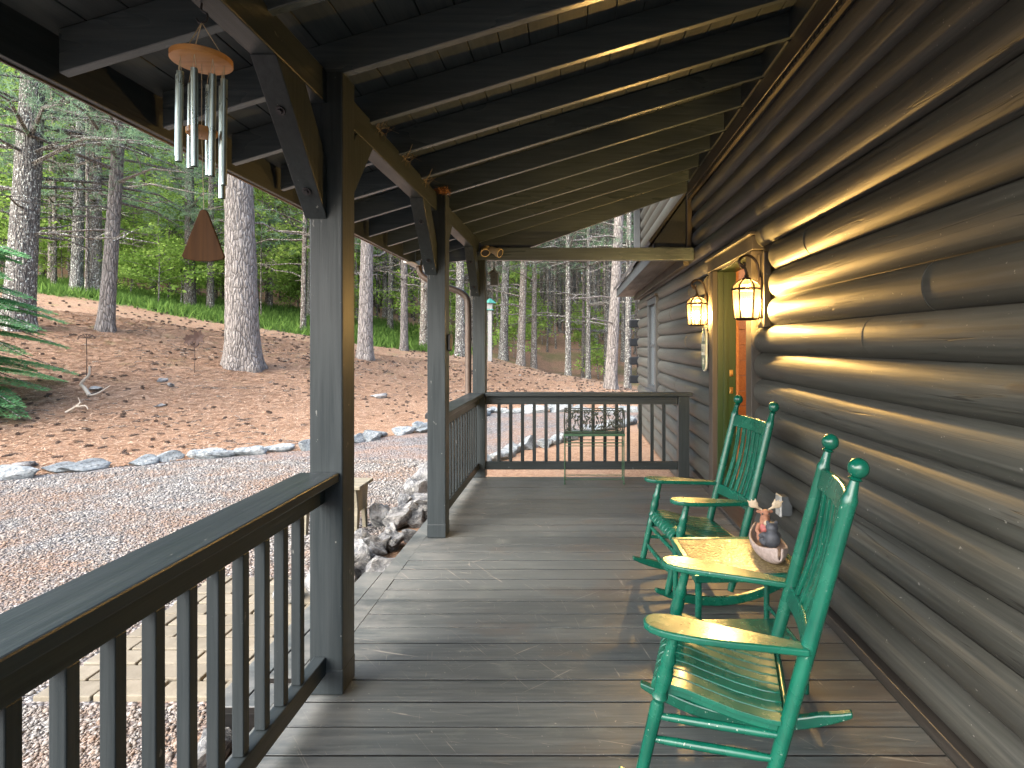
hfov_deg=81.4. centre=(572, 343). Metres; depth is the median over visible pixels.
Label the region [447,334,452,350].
sensor box
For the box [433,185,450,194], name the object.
bird nest
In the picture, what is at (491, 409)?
edging stone
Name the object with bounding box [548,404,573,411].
edging stone
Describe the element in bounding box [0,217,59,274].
sapling
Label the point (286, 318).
grass
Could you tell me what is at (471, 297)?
pine tree
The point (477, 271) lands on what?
porch post
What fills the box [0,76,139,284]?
pine tree
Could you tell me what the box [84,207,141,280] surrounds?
sapling
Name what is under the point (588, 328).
pine tree
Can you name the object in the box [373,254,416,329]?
pine tree
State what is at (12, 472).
edging stone
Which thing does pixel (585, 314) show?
pine tree
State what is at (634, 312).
pine tree
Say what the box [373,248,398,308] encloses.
pine tree
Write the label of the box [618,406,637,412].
edging stone
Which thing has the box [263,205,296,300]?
pine tree
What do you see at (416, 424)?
edging stone
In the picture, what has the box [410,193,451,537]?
porch post
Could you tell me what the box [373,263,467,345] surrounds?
pine tree
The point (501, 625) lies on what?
deck
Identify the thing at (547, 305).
pine tree
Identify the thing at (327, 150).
porch post
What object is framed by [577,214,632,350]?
pine tree
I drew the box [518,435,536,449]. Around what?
edging stone
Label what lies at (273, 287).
sapling
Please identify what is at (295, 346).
pine cones
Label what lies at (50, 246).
pine tree
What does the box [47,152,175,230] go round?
pine tree
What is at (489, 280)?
pine tree
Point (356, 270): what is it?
pine tree
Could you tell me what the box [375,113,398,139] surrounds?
straw wisp
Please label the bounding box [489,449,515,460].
edging stone
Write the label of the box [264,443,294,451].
edging stone
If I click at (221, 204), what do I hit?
sapling
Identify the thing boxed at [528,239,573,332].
pine tree
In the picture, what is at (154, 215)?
sapling
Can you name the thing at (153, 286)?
pine tree
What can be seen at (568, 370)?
pine tree
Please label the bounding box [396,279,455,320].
pine tree
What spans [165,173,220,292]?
pine tree
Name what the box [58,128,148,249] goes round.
sapling
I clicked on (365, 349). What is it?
pine tree
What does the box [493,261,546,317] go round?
sapling
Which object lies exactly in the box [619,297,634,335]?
sapling
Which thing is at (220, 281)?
sapling
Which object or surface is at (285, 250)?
sapling
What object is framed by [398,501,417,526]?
rock
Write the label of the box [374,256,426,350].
pine tree
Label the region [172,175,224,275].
sapling
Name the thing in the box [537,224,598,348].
pine tree
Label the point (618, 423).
edging stone
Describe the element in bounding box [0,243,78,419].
hemlock tree
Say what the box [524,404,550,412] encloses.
edging stone
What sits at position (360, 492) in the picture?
wooden bench
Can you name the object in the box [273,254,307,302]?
sapling
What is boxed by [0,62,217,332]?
pine tree
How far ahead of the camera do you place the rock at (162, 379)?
12.97 m
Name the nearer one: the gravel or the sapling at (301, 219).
the gravel
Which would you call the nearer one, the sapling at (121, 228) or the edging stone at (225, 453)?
the edging stone at (225, 453)
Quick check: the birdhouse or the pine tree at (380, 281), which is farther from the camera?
the pine tree at (380, 281)
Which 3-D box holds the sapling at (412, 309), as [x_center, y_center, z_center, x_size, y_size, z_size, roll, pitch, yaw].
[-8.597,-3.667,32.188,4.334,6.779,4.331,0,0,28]
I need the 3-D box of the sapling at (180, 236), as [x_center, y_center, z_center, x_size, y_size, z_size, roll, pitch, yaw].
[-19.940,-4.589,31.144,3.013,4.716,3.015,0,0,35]
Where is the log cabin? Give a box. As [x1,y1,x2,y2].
[614,0,1023,767]
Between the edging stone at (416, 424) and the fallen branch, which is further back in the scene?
the edging stone at (416, 424)
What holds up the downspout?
attached to the porch roof
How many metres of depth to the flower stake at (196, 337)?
14.08 m
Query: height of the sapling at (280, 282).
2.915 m
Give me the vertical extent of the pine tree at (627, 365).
23.300 m
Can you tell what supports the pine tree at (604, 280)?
on the ground at (414, 445)
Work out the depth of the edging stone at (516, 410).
15.37 m
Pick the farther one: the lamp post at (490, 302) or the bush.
the bush
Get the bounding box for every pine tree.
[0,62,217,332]
[0,64,215,291]
[0,70,145,228]
[0,71,213,331]
[0,75,71,272]
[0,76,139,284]
[1,66,128,279]
[1,88,72,274]
[2,63,155,290]
[41,89,143,290]
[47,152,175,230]
[57,94,159,254]
[58,131,280,305]
[122,136,204,281]
[134,133,184,292]
[144,140,204,288]
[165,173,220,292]
[169,148,268,300]
[176,160,224,307]
[179,162,265,251]
[194,163,288,293]
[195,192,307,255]
[196,166,309,307]
[220,174,309,372]
[221,189,380,328]
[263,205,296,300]
[275,200,309,317]
[354,237,377,318]
[354,240,385,360]
[358,250,400,317]
[373,248,387,306]
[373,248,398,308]
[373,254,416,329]
[373,258,409,311]
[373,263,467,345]
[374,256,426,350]
[377,252,420,319]
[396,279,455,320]
[410,261,466,356]
[449,271,498,350]
[464,228,623,366]
[464,233,573,360]
[464,261,517,349]
[465,261,517,340]
[487,223,631,375]
[487,261,499,298]
[493,243,556,329]
[497,244,594,368]
[503,219,633,378]
[526,212,639,388]
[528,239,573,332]
[529,241,564,325]
[530,240,592,351]
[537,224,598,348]
[538,238,580,330]
[538,261,565,318]
[543,214,625,377]
[546,229,631,368]
[554,229,602,327]
[558,216,633,380]
[561,217,634,361]
[562,215,626,389]
[565,230,595,320]
[571,227,605,343]
[572,220,632,326]
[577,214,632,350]
[591,230,601,318]
[596,212,639,374]
[598,211,639,374]
[599,214,636,353]
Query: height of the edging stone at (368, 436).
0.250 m
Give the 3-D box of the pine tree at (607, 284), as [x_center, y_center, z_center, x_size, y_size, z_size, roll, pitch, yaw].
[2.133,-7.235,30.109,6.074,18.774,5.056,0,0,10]
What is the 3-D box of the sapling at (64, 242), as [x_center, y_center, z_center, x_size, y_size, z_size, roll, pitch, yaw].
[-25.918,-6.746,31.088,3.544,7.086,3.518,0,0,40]
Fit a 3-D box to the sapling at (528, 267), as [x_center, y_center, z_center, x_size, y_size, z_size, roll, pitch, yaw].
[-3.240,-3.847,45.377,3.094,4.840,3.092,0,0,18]
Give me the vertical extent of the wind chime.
0.750 m
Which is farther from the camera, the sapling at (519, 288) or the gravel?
the sapling at (519, 288)
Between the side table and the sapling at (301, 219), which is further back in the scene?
the sapling at (301, 219)
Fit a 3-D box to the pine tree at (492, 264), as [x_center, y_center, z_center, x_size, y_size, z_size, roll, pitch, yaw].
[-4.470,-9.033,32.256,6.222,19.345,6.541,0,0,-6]
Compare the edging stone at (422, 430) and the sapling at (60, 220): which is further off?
the sapling at (60, 220)
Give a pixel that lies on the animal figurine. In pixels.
(768, 543)
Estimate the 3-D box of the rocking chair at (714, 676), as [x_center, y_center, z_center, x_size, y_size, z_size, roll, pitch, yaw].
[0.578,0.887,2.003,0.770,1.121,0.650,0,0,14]
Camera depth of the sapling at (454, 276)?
30.89 m
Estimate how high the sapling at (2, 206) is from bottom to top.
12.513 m
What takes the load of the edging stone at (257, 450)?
on the ground at (414, 445)
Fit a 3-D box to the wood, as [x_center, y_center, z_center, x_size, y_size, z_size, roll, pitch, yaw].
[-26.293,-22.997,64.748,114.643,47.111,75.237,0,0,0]
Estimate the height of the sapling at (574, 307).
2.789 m
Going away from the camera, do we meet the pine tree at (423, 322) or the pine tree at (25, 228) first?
the pine tree at (25, 228)
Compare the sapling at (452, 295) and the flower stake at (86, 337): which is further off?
the sapling at (452, 295)
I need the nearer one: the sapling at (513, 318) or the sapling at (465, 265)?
the sapling at (513, 318)
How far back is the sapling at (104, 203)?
35.33 m
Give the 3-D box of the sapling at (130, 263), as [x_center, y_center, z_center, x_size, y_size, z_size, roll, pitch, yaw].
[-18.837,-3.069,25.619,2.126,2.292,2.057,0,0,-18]
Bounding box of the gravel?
[0,458,426,767]
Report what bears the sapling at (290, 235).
on the ground at (414, 445)
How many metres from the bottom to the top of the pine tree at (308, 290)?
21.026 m
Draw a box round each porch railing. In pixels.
[0,473,338,767]
[449,393,483,508]
[485,392,691,477]
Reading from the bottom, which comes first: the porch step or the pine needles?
the porch step
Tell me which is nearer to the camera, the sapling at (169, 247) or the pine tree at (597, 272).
the sapling at (169, 247)
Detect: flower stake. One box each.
[77,334,95,375]
[182,329,205,372]
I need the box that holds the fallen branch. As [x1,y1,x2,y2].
[65,398,87,412]
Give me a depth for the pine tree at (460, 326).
25.50 m
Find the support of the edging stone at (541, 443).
on the ground at (414, 445)
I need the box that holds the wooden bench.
[304,478,372,534]
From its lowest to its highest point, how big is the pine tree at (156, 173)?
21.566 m
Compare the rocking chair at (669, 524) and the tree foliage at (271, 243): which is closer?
the rocking chair at (669, 524)
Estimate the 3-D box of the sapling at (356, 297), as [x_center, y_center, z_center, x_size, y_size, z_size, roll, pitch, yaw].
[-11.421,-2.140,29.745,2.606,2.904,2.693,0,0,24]
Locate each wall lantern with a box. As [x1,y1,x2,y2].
[686,278,708,330]
[731,252,770,327]
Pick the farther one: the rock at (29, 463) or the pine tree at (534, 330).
the pine tree at (534, 330)
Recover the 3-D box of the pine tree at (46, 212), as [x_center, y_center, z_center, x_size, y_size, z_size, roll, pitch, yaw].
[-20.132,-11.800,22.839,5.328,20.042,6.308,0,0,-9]
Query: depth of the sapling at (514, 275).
31.67 m
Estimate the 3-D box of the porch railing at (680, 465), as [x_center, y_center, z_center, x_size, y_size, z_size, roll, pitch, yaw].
[0.173,0.989,6.470,2.244,0.919,0.140,0,0,0]
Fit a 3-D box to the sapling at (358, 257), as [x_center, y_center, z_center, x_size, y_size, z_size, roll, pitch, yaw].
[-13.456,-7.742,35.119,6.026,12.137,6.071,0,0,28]
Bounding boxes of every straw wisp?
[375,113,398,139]
[403,144,420,166]
[423,170,438,188]
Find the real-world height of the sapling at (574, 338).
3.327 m
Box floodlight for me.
[480,246,502,257]
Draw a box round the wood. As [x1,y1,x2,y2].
[1,78,632,339]
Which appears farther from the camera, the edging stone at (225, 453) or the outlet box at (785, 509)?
the edging stone at (225, 453)
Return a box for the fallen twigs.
[0,290,637,448]
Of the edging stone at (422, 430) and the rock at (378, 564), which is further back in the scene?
the edging stone at (422, 430)
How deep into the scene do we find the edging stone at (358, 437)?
10.84 m
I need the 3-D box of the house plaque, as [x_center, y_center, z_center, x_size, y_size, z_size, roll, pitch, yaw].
[1.301,0.055,5.860,0.026,0.430,0.200,0,0,0]
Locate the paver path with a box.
[33,577,309,701]
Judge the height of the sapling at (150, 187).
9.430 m
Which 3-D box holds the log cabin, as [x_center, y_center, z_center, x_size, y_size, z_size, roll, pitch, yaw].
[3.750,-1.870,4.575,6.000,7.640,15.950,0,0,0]
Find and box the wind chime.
[169,3,233,261]
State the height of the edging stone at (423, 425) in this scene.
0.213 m
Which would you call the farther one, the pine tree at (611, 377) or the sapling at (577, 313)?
the sapling at (577, 313)
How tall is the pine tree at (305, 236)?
21.655 m
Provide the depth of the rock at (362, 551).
4.48 m
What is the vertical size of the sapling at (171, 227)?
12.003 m
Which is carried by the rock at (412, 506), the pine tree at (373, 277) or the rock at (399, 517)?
the rock at (399, 517)
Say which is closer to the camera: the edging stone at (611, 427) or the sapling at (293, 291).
the edging stone at (611, 427)
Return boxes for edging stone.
[0,464,39,480]
[40,461,75,472]
[58,458,111,471]
[127,454,159,465]
[157,450,184,461]
[187,448,225,458]
[204,450,236,457]
[232,445,266,454]
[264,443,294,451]
[298,439,309,450]
[354,433,364,442]
[362,431,381,441]
[363,430,387,436]
[391,426,415,435]
[412,421,423,431]
[415,427,426,432]
[419,422,426,428]
[487,406,496,412]
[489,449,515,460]
[494,408,507,412]
[503,442,520,453]
[505,408,520,412]
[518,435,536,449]
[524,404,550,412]
[537,438,552,447]
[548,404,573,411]
[550,434,563,444]
[560,433,578,441]
[595,423,614,428]
[607,419,626,426]
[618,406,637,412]
[623,416,636,424]
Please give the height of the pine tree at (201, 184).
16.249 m
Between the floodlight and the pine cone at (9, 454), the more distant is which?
the pine cone at (9, 454)
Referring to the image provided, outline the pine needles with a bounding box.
[0,311,637,474]
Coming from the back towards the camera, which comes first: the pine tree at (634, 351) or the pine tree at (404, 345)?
the pine tree at (634, 351)
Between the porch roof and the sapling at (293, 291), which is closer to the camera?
the porch roof
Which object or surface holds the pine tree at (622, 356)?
on the ground at (414, 445)
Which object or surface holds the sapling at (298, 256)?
on the ground at (414, 445)
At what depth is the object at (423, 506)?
5.93 m
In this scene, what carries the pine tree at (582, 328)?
on the ground at (414, 445)
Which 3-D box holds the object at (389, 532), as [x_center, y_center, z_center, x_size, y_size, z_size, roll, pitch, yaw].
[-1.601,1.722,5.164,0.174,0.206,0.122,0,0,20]
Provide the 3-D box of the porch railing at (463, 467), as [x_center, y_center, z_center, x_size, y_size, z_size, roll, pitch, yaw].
[-1.045,0.947,5.487,0.166,0.836,1.866,0,0,0]
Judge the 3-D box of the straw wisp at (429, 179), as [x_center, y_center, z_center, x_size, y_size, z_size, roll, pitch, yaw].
[-0.983,-1.121,4.012,0.136,0.110,0.210,0,0,6]
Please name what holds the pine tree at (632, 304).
on the ground at (414, 445)
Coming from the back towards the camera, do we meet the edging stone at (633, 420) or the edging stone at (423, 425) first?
the edging stone at (633, 420)
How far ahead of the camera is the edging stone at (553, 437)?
10.71 m
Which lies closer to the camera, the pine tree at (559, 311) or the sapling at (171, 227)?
the sapling at (171, 227)
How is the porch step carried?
on the ground at (414, 445)
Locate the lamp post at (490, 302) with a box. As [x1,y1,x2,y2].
[487,299,495,361]
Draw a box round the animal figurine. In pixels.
[747,499,787,563]
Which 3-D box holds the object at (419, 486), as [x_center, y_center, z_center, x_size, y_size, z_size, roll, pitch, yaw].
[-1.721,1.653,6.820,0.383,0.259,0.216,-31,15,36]
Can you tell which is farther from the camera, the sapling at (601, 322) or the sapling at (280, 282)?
the sapling at (601, 322)
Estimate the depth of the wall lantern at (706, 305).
5.78 m
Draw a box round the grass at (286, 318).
[0,271,472,355]
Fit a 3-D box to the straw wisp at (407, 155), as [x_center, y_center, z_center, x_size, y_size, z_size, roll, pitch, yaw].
[-0.983,-1.121,3.532,0.136,0.110,0.210,0,0,6]
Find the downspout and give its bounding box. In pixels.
[404,261,471,394]
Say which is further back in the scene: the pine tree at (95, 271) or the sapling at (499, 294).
the sapling at (499, 294)
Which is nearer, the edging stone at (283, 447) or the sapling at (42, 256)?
the edging stone at (283, 447)
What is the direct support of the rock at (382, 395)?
on the pine needles
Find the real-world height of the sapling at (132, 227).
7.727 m
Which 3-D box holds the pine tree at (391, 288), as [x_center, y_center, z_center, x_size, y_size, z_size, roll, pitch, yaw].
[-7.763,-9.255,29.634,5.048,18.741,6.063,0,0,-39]
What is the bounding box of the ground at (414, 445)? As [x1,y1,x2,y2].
[0,257,674,767]
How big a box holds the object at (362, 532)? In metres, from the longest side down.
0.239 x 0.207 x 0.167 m
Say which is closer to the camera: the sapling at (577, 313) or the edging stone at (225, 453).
the edging stone at (225, 453)
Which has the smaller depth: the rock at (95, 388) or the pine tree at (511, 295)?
the rock at (95, 388)
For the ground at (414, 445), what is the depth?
12.41 m
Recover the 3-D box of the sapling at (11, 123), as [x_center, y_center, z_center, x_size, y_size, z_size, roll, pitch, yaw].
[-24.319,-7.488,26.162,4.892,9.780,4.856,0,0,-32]
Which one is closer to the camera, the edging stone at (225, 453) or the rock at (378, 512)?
the rock at (378, 512)
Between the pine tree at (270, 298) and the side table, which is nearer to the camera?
the side table
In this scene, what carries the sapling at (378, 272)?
on the ground at (414, 445)
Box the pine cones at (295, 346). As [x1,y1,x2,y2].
[9,294,634,392]
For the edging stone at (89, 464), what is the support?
on the ground at (414, 445)
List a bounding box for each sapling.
[0,63,85,243]
[0,65,72,273]
[0,66,84,236]
[0,88,45,213]
[0,173,47,271]
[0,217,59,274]
[38,231,70,276]
[40,143,85,278]
[45,158,104,254]
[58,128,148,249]
[72,115,164,236]
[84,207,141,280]
[93,167,221,300]
[102,126,183,287]
[102,157,161,280]
[117,247,166,291]
[118,192,206,297]
[118,242,160,285]
[118,247,167,287]
[119,139,200,256]
[125,148,255,294]
[127,151,195,291]
[141,238,218,301]
[170,219,204,284]
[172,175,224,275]
[182,210,268,299]
[195,173,285,279]
[197,180,309,314]
[197,260,224,296]
[218,215,291,300]
[254,194,286,279]
[255,196,307,308]
[257,200,302,257]
[262,214,307,254]
[262,234,290,296]
[272,207,359,278]
[272,258,297,296]
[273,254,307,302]
[274,212,308,304]
[274,276,306,306]
[292,238,398,272]
[354,274,379,324]
[357,249,395,296]
[357,255,418,293]
[373,270,455,333]
[397,267,420,299]
[418,263,471,333]
[449,262,498,316]
[449,277,455,312]
[487,261,557,357]
[487,298,542,352]
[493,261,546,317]
[493,287,516,325]
[509,276,537,306]
[526,266,552,310]
[527,301,560,344]
[559,301,600,345]
[562,307,603,352]
[572,297,585,323]
[591,313,603,339]
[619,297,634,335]
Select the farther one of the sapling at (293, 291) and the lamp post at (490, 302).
the sapling at (293, 291)
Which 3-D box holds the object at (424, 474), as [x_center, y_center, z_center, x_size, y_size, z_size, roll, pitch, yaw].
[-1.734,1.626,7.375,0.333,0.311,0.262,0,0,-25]
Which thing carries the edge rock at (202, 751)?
on the ground at (414, 445)
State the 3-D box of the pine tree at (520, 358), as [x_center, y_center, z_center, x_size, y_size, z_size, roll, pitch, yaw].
[-1.996,-10.360,27.050,9.382,23.300,6.840,0,0,-25]
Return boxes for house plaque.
[701,328,707,370]
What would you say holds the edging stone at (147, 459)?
on the ground at (414, 445)
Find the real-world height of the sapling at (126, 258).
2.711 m
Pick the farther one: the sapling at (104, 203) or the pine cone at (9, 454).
the sapling at (104, 203)
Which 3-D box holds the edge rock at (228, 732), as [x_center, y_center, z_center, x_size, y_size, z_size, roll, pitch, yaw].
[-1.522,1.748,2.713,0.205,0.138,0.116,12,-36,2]
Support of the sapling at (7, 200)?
on the ground at (414, 445)
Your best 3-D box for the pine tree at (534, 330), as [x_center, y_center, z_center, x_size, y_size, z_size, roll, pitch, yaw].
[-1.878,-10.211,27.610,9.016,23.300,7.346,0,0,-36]
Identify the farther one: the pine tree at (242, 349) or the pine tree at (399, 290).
the pine tree at (399, 290)
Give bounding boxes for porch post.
[251,54,371,694]
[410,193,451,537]
[464,246,486,476]
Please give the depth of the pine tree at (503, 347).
27.37 m
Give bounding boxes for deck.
[225,477,956,767]
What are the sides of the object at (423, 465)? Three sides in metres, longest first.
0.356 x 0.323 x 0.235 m
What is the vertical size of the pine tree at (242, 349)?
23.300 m
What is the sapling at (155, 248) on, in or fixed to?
on the ground at (414, 445)
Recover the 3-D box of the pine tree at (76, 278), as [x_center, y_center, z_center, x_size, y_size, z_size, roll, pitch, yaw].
[-20.279,-13.911,23.678,6.617,24.568,7.948,0,0,-7]
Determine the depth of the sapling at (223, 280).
29.14 m
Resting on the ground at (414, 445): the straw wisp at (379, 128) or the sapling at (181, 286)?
the sapling at (181, 286)
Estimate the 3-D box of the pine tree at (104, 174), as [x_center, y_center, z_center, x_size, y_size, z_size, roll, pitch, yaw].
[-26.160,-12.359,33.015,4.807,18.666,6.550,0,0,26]
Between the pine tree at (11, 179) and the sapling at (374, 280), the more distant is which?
the sapling at (374, 280)
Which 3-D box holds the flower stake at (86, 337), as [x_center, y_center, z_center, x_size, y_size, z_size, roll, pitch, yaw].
[-10.170,0.266,12.380,0.394,0.959,0.016,0,0,0]
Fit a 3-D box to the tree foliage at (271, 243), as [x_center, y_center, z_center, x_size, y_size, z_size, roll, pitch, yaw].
[-16.352,-10.495,29.646,6.163,18.099,5.965,0,0,1]
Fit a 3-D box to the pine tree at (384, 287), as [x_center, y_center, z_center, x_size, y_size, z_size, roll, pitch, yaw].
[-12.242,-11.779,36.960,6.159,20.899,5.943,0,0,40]
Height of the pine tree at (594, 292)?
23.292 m
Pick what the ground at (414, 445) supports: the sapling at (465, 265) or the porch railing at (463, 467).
the sapling at (465, 265)
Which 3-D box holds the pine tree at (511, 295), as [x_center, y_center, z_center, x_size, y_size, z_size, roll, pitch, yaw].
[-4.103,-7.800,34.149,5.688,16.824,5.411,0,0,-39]
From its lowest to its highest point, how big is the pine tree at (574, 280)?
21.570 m
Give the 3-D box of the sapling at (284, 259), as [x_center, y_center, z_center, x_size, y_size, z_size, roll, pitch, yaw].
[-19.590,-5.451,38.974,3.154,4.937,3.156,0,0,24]
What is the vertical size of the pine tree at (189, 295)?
23.300 m
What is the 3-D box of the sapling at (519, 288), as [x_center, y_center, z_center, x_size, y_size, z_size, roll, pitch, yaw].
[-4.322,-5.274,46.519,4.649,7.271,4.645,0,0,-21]
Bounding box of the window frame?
[645,293,660,391]
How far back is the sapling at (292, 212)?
40.50 m
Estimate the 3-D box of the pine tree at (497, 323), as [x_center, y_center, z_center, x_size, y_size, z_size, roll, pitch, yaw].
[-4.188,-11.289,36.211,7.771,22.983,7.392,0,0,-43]
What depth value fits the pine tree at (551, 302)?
46.20 m
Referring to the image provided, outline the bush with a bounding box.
[571,344,605,378]
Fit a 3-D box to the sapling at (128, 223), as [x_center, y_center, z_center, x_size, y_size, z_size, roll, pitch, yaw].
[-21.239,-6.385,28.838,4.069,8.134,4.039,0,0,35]
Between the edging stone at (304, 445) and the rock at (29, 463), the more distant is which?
the edging stone at (304, 445)
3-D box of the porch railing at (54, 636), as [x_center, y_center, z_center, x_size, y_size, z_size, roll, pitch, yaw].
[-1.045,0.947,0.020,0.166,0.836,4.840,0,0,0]
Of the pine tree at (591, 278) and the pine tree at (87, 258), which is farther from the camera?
the pine tree at (591, 278)
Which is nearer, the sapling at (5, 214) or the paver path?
the paver path
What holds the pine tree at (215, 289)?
on the ground at (414, 445)
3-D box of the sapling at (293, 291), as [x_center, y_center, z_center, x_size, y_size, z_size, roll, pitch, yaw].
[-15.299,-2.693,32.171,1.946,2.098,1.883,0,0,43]
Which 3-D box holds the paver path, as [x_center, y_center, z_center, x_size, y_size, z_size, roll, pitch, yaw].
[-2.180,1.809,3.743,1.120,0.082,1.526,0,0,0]
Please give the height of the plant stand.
0.769 m
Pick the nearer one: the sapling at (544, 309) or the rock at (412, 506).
the rock at (412, 506)
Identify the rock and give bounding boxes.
[11,461,37,466]
[89,386,102,390]
[156,378,168,381]
[198,728,231,767]
[225,727,231,740]
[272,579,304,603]
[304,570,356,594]
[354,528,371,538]
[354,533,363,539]
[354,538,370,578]
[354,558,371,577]
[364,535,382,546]
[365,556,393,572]
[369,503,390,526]
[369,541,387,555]
[370,393,386,398]
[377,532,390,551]
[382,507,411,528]
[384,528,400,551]
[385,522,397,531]
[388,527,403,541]
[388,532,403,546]
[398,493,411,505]
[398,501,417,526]
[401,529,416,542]
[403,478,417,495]
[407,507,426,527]
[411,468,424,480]
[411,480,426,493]
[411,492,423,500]
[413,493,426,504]
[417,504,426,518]
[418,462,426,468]
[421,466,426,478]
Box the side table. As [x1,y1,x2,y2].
[671,537,808,694]
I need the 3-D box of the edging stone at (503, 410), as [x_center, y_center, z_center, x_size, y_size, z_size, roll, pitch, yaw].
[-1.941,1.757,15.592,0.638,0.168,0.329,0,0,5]
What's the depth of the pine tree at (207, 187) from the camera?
29.76 m
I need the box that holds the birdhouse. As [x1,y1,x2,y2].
[488,264,500,285]
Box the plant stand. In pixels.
[564,408,624,484]
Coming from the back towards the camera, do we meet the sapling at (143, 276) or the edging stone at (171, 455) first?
the sapling at (143, 276)
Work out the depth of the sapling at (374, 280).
40.28 m
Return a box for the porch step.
[225,605,309,735]
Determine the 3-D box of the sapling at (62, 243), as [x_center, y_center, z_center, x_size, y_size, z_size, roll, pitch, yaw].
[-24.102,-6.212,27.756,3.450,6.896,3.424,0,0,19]
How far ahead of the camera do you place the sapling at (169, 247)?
24.96 m
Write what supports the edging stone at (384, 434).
on the ground at (414, 445)
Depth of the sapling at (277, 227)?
26.12 m
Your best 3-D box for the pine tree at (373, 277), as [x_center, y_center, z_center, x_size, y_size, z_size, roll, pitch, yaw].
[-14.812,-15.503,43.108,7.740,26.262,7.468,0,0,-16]
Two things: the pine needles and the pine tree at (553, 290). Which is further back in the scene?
the pine tree at (553, 290)
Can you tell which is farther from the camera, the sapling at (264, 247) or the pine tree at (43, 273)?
the sapling at (264, 247)
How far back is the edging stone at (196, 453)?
9.27 m
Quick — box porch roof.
[0,0,852,264]
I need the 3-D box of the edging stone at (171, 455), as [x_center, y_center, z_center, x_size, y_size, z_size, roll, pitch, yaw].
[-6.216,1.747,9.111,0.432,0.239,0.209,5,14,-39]
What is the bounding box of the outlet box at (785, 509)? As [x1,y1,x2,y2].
[775,493,791,516]
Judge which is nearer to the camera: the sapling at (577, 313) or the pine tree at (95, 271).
the pine tree at (95, 271)
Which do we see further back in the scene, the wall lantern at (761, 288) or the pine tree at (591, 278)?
the pine tree at (591, 278)
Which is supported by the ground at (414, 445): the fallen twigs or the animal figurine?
the fallen twigs
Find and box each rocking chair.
[619,434,869,767]
[632,395,780,605]
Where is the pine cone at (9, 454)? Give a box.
[1,453,13,456]
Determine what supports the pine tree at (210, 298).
on the ground at (414, 445)
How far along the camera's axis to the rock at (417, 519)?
5.80 m
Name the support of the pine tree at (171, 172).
on the ground at (414, 445)

